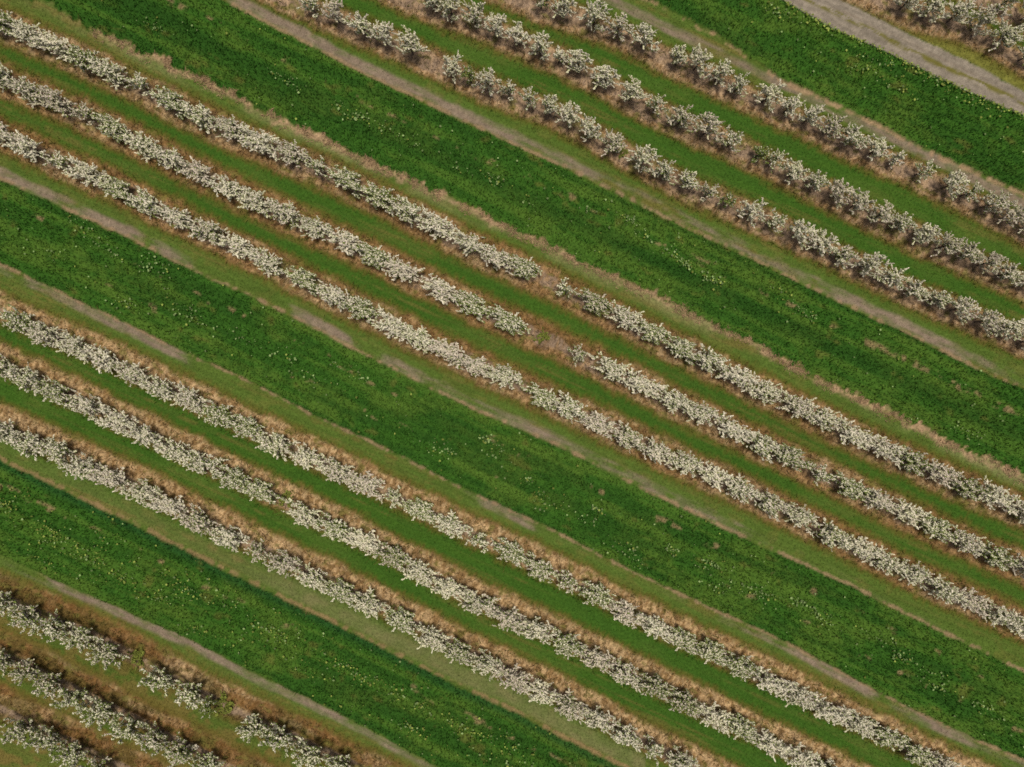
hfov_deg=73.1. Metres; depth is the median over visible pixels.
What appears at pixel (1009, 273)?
blossoming tree
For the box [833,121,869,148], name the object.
blossoming tree
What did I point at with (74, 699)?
blossoming tree
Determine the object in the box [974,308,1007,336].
blossoming tree
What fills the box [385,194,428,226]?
blossoming tree
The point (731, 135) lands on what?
blossoming tree
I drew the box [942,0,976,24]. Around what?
blossoming tree
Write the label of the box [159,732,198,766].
blossoming tree
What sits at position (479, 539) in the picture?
blossoming tree
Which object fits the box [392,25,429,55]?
blossoming tree
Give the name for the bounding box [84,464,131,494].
blossoming tree
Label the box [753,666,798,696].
blossoming tree
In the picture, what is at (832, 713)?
blossoming tree
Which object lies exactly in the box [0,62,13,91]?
blossoming tree
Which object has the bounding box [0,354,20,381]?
blossoming tree
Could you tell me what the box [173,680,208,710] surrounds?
blossoming tree
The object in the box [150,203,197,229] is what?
blossoming tree
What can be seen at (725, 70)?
blossoming tree
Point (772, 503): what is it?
blossoming tree
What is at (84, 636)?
blossoming tree
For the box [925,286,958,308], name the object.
blossoming tree
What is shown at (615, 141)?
blossoming tree
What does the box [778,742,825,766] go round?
blossoming tree
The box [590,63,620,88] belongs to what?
blossoming tree
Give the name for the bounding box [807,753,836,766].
blossoming tree
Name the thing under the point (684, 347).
blossoming tree
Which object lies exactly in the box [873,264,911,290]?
blossoming tree
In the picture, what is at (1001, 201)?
blossoming tree
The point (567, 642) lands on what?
blossoming tree
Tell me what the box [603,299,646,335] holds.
blossoming tree
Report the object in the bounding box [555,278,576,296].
blossoming tree
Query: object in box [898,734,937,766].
blossoming tree
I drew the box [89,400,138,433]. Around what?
blossoming tree
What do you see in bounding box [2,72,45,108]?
blossoming tree
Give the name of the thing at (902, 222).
blossoming tree
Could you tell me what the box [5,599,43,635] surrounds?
blossoming tree
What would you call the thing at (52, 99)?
blossoming tree
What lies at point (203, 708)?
blossoming tree
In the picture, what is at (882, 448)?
blossoming tree
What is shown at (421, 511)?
blossoming tree
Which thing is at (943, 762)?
blossoming tree
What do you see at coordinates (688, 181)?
blossoming tree
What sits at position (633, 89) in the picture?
blossoming tree
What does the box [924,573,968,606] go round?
blossoming tree
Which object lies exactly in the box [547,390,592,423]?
blossoming tree
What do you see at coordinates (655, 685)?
blossoming tree
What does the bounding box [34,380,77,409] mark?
blossoming tree
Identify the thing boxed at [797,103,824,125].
blossoming tree
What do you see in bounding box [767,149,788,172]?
blossoming tree
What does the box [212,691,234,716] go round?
weed clump
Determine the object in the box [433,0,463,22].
blossoming tree
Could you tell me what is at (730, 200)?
blossoming tree
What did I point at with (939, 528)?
blossoming tree
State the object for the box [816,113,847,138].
blossoming tree
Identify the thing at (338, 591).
blossoming tree
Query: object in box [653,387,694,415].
blossoming tree
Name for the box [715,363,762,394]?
blossoming tree
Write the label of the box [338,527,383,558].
blossoming tree
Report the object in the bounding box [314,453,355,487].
blossoming tree
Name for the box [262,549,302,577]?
blossoming tree
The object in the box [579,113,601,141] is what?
blossoming tree
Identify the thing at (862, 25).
gravel track
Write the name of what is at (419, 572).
blossoming tree
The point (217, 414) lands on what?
blossoming tree
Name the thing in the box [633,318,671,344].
blossoming tree
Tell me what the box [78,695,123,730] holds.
blossoming tree
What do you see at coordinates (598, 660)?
blossoming tree
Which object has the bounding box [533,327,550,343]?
weed clump
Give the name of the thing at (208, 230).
blossoming tree
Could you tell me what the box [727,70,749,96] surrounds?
blossoming tree
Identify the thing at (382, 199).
blossoming tree
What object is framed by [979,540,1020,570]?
blossoming tree
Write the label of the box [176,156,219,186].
blossoming tree
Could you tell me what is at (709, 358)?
blossoming tree
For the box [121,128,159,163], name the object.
blossoming tree
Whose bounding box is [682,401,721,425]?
blossoming tree
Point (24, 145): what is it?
blossoming tree
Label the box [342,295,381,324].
blossoming tree
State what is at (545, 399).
blossoming tree
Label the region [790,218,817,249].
blossoming tree
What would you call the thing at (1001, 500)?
blossoming tree
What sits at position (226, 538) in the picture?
blossoming tree
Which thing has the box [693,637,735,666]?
blossoming tree
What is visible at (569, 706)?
blossoming tree
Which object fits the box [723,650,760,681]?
blossoming tree
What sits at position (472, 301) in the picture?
blossoming tree
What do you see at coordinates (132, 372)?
blossoming tree
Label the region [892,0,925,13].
blossoming tree
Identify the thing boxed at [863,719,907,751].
blossoming tree
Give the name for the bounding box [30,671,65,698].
blossoming tree
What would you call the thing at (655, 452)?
blossoming tree
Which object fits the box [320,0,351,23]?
blossoming tree
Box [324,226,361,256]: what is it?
blossoming tree
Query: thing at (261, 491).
blossoming tree
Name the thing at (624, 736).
blossoming tree
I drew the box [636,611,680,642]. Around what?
blossoming tree
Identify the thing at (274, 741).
blossoming tree
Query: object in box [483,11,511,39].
blossoming tree
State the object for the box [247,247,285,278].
blossoming tree
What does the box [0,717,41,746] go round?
blossoming tree
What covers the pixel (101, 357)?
blossoming tree
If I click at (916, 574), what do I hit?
blossoming tree
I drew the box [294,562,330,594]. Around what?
blossoming tree
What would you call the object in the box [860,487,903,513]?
blossoming tree
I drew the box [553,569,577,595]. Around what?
blossoming tree
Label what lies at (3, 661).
blossoming tree
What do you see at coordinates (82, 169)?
blossoming tree
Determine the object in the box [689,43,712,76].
blossoming tree
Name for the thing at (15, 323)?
blossoming tree
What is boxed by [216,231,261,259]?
blossoming tree
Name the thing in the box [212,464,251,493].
blossoming tree
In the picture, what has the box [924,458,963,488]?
blossoming tree
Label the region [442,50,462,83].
blossoming tree
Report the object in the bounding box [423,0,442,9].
blossoming tree
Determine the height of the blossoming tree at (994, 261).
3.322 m
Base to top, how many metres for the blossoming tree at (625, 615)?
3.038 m
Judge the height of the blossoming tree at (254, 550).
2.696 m
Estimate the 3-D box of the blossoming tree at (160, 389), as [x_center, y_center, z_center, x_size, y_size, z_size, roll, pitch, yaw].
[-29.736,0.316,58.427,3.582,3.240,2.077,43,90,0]
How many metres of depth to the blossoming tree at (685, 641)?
58.13 m
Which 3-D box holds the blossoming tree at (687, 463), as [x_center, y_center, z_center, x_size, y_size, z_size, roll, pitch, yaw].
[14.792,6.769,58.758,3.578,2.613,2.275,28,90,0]
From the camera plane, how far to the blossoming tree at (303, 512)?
58.30 m
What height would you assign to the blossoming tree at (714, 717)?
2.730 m
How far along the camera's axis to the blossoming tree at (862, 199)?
57.65 m
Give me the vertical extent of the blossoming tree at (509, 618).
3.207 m
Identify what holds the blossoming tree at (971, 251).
on the planting strip
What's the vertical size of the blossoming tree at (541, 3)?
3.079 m
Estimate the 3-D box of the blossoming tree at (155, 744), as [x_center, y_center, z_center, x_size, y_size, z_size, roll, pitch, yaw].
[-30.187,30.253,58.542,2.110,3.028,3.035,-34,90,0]
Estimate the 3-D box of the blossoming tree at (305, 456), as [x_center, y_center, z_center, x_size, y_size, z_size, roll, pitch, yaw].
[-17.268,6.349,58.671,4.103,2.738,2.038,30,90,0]
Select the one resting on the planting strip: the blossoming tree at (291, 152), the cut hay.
the blossoming tree at (291, 152)
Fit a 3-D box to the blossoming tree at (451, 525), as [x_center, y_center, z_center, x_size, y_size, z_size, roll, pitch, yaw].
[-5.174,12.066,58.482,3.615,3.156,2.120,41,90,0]
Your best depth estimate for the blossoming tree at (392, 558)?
58.10 m
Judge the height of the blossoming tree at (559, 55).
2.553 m
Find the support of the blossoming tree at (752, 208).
on the planting strip
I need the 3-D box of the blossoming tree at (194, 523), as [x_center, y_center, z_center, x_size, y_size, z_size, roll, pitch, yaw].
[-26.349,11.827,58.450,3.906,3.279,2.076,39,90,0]
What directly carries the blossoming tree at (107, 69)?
on the planting strip
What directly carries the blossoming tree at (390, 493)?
on the planting strip
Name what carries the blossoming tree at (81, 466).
on the planting strip
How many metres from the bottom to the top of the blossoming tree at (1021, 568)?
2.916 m
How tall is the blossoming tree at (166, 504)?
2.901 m
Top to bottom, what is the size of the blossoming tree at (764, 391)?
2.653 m
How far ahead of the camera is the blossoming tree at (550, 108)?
57.85 m
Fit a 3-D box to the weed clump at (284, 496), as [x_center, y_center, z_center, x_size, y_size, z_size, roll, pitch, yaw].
[-19.512,10.017,59.725,1.354,0.562,1.647,0,90,0]
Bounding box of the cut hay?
[91,28,1023,483]
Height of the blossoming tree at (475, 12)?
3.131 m
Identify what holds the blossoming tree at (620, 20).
on the planting strip
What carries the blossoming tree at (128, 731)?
on the planting strip
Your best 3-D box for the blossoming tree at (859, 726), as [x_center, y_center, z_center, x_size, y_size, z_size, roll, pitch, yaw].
[29.714,28.908,58.655,4.456,2.842,2.032,21,90,0]
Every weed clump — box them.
[127,647,144,670]
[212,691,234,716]
[278,490,292,508]
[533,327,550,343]
[618,147,628,159]
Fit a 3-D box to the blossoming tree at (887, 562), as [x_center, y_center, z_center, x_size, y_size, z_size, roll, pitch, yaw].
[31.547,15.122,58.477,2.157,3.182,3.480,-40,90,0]
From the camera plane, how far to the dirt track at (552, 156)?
60.03 m
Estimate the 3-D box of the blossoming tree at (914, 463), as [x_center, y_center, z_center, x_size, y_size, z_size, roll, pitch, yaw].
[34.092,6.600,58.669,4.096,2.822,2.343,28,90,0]
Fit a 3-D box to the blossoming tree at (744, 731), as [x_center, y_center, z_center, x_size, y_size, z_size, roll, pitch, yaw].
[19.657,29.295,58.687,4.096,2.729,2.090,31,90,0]
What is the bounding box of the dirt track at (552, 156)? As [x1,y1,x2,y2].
[0,0,1023,766]
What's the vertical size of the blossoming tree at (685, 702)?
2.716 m
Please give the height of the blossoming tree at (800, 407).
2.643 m
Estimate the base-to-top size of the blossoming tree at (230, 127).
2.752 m
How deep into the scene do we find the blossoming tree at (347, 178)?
57.95 m
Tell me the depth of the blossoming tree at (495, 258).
58.04 m
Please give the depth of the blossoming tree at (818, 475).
58.08 m
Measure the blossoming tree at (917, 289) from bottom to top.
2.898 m
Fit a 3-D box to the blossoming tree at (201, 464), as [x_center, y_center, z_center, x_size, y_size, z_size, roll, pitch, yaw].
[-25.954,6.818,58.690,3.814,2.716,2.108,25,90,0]
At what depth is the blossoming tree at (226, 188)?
58.12 m
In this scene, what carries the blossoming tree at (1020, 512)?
on the planting strip
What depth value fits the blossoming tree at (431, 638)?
58.06 m
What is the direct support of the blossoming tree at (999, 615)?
on the planting strip
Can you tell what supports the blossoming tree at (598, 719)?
on the planting strip
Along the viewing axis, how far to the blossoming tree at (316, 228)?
58.32 m
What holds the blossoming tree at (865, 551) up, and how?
on the planting strip
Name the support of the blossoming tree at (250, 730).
on the planting strip
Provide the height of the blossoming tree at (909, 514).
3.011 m
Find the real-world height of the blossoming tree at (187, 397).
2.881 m
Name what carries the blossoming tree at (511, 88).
on the planting strip
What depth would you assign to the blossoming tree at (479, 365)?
58.10 m
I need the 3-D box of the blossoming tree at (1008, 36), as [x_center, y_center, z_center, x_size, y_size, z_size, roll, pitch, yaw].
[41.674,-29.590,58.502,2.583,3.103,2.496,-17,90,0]
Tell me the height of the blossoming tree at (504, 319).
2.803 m
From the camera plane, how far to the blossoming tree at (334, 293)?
58.06 m
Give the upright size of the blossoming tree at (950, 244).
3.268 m
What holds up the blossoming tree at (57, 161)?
on the planting strip
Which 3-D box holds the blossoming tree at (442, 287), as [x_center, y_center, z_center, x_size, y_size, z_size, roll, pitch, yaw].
[-6.080,-7.942,58.580,4.926,2.934,1.971,29,90,0]
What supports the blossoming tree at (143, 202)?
on the planting strip
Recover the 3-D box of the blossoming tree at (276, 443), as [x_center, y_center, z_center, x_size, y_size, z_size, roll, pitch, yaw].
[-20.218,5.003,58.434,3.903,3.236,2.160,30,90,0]
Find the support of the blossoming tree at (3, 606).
on the planting strip
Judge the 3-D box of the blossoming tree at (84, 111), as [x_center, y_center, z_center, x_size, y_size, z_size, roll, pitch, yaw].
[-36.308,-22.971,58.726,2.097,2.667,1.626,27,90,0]
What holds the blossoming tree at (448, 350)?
on the planting strip
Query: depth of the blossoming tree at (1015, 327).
57.85 m
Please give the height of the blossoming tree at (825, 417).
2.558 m
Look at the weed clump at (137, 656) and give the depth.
59.70 m
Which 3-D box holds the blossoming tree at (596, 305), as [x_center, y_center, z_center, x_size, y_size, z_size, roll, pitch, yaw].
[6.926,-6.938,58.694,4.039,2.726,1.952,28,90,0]
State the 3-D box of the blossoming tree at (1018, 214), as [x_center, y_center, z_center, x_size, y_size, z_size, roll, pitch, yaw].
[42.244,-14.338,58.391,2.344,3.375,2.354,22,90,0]
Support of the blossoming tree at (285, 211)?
on the planting strip
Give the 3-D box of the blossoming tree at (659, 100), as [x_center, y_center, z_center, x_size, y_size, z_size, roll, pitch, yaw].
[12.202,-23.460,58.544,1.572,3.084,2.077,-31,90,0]
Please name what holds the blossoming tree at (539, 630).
on the planting strip
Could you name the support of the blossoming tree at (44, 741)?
on the planting strip
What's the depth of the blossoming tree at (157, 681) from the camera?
58.11 m
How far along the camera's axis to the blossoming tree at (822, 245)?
58.00 m
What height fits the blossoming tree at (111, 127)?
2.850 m
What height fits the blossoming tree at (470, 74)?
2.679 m
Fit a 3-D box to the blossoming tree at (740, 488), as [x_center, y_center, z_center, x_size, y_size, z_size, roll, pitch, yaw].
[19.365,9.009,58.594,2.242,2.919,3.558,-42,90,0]
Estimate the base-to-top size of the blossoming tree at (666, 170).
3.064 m
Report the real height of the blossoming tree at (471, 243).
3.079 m
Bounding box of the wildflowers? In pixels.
[0,0,1023,766]
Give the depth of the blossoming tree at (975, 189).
58.34 m
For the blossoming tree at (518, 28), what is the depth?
58.10 m
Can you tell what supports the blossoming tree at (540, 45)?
on the planting strip
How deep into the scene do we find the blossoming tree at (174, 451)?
58.16 m
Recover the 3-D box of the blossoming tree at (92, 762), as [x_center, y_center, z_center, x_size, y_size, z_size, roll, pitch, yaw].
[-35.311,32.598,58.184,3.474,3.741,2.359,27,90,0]
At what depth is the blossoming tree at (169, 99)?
58.07 m
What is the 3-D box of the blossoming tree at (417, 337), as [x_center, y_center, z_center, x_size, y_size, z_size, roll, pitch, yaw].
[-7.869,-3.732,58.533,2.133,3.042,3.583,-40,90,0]
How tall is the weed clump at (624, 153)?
0.374 m
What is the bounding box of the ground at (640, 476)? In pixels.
[0,0,1023,766]
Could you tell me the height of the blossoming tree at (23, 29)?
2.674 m
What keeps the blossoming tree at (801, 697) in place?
on the planting strip
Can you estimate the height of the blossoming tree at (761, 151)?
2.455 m
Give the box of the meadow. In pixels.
[0,0,1023,766]
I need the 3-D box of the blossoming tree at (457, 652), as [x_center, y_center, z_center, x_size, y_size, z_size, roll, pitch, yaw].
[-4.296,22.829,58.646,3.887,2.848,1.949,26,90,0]
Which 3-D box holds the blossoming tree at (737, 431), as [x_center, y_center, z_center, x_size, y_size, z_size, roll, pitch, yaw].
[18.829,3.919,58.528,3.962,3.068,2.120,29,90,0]
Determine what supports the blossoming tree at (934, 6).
on the planting strip
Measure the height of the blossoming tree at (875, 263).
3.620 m
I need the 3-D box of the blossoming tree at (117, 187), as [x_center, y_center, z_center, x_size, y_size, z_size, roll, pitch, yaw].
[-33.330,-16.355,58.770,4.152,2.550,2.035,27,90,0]
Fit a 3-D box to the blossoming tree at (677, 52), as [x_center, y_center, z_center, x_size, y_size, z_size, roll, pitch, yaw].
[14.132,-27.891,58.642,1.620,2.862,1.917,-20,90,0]
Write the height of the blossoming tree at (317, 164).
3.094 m
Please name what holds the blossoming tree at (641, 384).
on the planting strip
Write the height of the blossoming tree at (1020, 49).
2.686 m
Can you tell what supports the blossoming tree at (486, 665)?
on the planting strip
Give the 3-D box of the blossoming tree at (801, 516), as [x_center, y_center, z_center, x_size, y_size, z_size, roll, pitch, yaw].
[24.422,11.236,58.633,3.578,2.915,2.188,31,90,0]
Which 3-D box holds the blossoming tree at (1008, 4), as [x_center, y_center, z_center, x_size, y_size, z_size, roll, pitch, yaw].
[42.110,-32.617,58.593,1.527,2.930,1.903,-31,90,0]
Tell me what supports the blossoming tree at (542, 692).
on the planting strip
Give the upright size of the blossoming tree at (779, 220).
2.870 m
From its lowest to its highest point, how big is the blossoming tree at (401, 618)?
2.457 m
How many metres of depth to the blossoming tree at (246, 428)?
58.24 m
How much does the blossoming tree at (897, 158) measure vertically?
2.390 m
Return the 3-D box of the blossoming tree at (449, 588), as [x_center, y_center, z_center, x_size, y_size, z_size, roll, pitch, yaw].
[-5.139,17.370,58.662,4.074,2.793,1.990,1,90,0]
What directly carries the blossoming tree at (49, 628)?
on the planting strip
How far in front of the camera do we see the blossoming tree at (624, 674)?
57.94 m
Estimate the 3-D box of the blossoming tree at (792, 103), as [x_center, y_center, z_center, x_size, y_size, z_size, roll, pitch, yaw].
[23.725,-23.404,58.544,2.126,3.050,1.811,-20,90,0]
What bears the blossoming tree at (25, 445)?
on the planting strip
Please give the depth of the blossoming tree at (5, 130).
58.23 m
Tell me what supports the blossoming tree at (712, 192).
on the planting strip
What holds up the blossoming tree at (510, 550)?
on the planting strip
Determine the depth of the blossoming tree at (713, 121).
57.93 m
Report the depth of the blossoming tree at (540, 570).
58.18 m
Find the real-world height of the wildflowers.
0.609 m
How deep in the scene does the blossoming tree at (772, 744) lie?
58.20 m
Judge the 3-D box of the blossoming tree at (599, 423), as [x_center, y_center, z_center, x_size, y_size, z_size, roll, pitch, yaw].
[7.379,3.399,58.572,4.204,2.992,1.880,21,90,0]
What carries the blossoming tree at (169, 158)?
on the planting strip
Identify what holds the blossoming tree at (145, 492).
on the planting strip
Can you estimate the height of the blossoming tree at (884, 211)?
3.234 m
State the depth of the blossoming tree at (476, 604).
58.06 m
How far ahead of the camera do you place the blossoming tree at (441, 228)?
58.23 m
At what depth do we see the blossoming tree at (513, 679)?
58.14 m
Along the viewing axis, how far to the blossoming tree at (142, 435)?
57.92 m
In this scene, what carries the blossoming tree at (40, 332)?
on the planting strip
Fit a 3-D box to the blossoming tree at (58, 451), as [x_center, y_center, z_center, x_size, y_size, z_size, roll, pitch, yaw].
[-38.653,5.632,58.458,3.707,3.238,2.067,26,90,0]
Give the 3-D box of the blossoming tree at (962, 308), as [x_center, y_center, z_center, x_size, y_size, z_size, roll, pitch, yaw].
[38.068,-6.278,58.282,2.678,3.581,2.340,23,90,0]
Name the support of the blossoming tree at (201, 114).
on the planting strip
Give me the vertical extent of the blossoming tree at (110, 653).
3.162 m
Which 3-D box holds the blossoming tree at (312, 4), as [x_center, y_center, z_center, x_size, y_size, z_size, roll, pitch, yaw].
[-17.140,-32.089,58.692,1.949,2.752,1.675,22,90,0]
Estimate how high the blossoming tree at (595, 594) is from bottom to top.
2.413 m
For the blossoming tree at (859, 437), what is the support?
on the planting strip
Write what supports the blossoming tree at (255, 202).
on the planting strip
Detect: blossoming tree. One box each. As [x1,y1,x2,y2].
[0,9,19,34]
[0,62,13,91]
[0,122,20,144]
[0,304,34,334]
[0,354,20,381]
[0,418,19,441]
[0,591,16,617]
[0,648,20,676]
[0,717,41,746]
[1,129,48,162]
[1,362,50,395]
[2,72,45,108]
[4,13,45,50]
[4,426,51,460]
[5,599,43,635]
[7,657,49,686]
[21,315,64,351]
[23,724,68,754]
[28,435,76,467]
[29,30,70,61]
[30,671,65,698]
[32,84,82,119]
[32,609,68,642]
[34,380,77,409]
[41,150,69,173]
[48,740,88,766]
[49,687,101,714]
[51,329,97,363]
[56,152,109,186]
[58,452,104,484]
[59,43,101,73]
[59,621,102,653]
[62,389,111,420]
[67,100,95,125]
[77,753,111,766]
[78,343,126,373]
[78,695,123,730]
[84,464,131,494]
[85,635,129,670]
[88,55,130,90]
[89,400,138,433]
[91,112,130,142]
[97,175,134,206]
[100,713,152,744]
[112,360,150,386]
[120,420,169,449]
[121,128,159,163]
[121,478,162,505]
[122,70,148,95]
[126,185,163,218]
[132,721,172,755]
[137,373,178,401]
[137,665,179,697]
[144,493,188,521]
[147,144,191,174]
[149,85,184,119]
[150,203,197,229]
[153,436,191,465]
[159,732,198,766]
[168,381,211,418]
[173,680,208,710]
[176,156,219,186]
[178,100,221,133]
[179,503,220,536]
[180,217,227,244]
[182,450,229,474]
[187,751,225,766]
[194,398,241,428]
[198,695,219,717]
[205,174,246,202]
[205,520,250,551]
[208,114,250,141]
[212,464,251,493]
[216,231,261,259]
[225,414,266,442]
[234,125,279,160]
[234,186,279,217]
[235,712,278,743]
[240,478,283,504]
[243,538,271,563]
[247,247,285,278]
[252,428,300,460]
[257,722,301,759]
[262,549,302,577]
[264,197,307,229]
[270,139,309,166]
[281,497,323,530]
[284,266,325,296]
[285,442,326,475]
[290,735,333,766]
[294,215,333,240]
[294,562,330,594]
[296,0,319,17]
[305,155,334,179]
[311,512,354,540]
[314,279,354,311]
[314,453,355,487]
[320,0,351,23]
[323,577,359,606]
[323,753,350,766]
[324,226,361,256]
[327,165,368,198]
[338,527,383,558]
[342,10,378,37]
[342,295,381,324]
[342,470,385,502]
[349,241,393,269]
[349,586,390,619]
[356,180,400,211]
[369,19,399,46]
[369,304,409,341]
[371,542,414,572]
[379,252,424,282]
[382,485,409,509]
[383,606,422,635]
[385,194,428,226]
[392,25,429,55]
[399,553,442,592]
[401,323,439,353]
[401,497,444,524]
[413,621,454,657]
[414,204,459,241]
[415,273,467,305]
[422,337,467,368]
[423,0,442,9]
[428,575,472,602]
[431,508,473,538]
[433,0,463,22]
[440,638,481,666]
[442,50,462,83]
[448,289,495,323]
[451,231,492,255]
[453,353,494,378]
[458,589,502,615]
[459,0,487,28]
[460,64,480,85]
[465,531,489,552]
[468,648,503,680]
[471,67,501,95]
[478,244,515,275]
[481,303,530,335]
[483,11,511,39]
[485,363,522,389]
[485,606,529,635]
[490,537,529,568]
[492,663,533,696]
[496,77,516,100]
[503,21,531,48]
[503,254,542,279]
[517,87,539,109]
[517,613,559,644]
[519,677,564,705]
[520,381,563,410]
[520,551,559,582]
[528,31,552,60]
[536,0,551,9]
[542,94,560,114]
[545,628,587,659]
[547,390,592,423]
[551,0,577,17]
[551,687,588,724]
[553,46,568,64]
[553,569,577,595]
[555,100,582,128]
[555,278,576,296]
[562,48,593,72]
[567,344,588,366]
[573,287,614,315]
[574,410,622,437]
[575,580,619,611]
[577,0,613,31]
[577,641,619,673]
[578,701,619,733]
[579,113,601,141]
[589,351,634,386]
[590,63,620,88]
[597,128,627,156]
[601,11,633,41]
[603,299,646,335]
[604,420,647,452]
[604,656,643,692]
[605,718,643,752]
[608,599,648,628]
[618,75,649,101]
[623,368,668,397]
[624,144,662,172]
[625,21,661,52]
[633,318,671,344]
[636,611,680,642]
[637,436,677,468]
[638,673,678,701]
[643,735,663,766]
[645,93,669,118]
[650,159,678,184]
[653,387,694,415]
[663,336,701,365]
[664,687,707,719]
[664,745,699,766]
[666,103,695,132]
[668,450,704,477]
[669,626,705,655]
[670,44,688,64]
[678,168,699,190]
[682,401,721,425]
[685,343,733,376]
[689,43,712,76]
[689,110,727,142]
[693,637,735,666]
[693,701,737,735]
[694,460,738,491]
[697,180,719,201]
[703,58,734,87]
[712,411,759,443]
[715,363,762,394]
[716,191,736,209]
[717,125,743,151]
[722,472,760,503]
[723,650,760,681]
[725,712,764,745]
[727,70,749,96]
[736,198,768,227]
[745,430,781,462]
[747,379,788,405]
[751,142,771,163]
[752,79,786,112]
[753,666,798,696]
[754,489,790,521]
[754,728,792,763]
[761,208,787,232]
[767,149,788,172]
[768,442,814,471]
[775,390,821,418]
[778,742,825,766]
[781,93,805,120]
[781,678,823,715]
[783,158,809,184]
[785,501,819,530]
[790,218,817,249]
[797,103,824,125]
[804,169,831,191]
[806,228,840,257]
[806,461,835,485]
[806,518,853,550]
[807,406,846,431]
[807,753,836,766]
[810,695,854,725]
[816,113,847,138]
[828,178,854,208]
[828,244,859,269]
[828,470,871,500]
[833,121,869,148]
[836,417,880,449]
[838,534,885,564]
[840,704,882,744]
[848,187,876,214]
[848,251,893,276]
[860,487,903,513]
[863,433,912,468]
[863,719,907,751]
[865,133,894,160]
[866,199,898,223]
[869,544,907,577]
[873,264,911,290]
[888,150,906,168]
[888,209,917,232]
[890,498,930,529]
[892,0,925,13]
[895,445,936,476]
[896,275,931,301]
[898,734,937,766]
[899,558,935,590]
[908,222,942,244]
[914,159,940,182]
[915,0,950,23]
[915,513,959,543]
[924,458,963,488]
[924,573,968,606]
[924,746,965,766]
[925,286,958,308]
[930,231,964,256]
[940,169,969,200]
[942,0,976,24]
[945,525,989,557]
[949,294,981,324]
[949,474,991,501]
[951,585,1000,622]
[952,237,986,263]
[959,180,984,201]
[963,3,1010,36]
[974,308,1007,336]
[975,249,1007,274]
[978,475,1021,514]
[978,601,1022,631]
[979,189,1015,212]
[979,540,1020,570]
[985,19,1023,51]
[992,259,1023,283]
[992,317,1023,340]
[997,0,1019,10]
[997,199,1023,228]
[1000,495,1023,523]
[1004,552,1023,578]
[1010,608,1023,638]
[1016,271,1023,285]
[1017,46,1023,64]
[1018,219,1023,233]
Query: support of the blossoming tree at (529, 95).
on the planting strip
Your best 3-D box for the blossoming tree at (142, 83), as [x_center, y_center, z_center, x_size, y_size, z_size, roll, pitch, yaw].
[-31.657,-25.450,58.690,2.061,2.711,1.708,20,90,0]
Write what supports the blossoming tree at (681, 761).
on the planting strip
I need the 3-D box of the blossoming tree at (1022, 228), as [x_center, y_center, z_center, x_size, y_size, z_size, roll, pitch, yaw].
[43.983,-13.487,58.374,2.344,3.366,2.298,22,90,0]
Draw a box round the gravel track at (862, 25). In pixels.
[784,0,1023,113]
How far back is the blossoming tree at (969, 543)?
58.17 m
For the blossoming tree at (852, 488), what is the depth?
58.07 m
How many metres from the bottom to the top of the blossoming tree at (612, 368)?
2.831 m
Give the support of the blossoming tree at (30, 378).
on the planting strip
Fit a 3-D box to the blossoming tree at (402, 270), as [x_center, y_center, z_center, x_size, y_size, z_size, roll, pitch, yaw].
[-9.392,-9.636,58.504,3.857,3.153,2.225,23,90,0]
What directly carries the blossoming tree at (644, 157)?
on the planting strip
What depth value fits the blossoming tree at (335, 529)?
58.17 m
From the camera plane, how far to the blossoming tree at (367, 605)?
57.95 m
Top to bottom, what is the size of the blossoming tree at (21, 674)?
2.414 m
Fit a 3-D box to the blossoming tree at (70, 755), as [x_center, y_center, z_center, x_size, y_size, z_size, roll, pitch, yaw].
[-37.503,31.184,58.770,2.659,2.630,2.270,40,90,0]
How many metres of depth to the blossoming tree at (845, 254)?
58.18 m
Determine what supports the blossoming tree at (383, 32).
on the planting strip
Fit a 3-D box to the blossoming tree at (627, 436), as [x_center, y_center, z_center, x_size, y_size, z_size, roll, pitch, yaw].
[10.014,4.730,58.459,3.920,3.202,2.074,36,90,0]
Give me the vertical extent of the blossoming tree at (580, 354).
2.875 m
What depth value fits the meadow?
59.88 m
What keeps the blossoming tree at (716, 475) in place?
on the planting strip
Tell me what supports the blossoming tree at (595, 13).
on the planting strip
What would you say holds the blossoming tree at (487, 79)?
on the planting strip
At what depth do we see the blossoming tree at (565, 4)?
58.08 m
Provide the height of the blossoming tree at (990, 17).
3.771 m
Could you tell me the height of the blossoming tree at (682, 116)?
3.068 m
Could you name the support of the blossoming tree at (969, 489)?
on the planting strip
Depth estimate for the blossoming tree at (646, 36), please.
58.13 m
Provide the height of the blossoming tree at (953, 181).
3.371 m
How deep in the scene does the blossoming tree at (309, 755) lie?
58.14 m
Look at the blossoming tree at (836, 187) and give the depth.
57.85 m
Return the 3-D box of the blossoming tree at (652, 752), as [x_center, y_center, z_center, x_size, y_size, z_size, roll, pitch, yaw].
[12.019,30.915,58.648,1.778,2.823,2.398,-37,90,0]
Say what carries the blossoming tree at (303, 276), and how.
on the planting strip
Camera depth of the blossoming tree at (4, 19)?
58.52 m
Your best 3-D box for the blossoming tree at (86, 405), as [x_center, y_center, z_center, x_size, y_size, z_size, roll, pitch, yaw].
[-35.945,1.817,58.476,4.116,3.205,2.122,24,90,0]

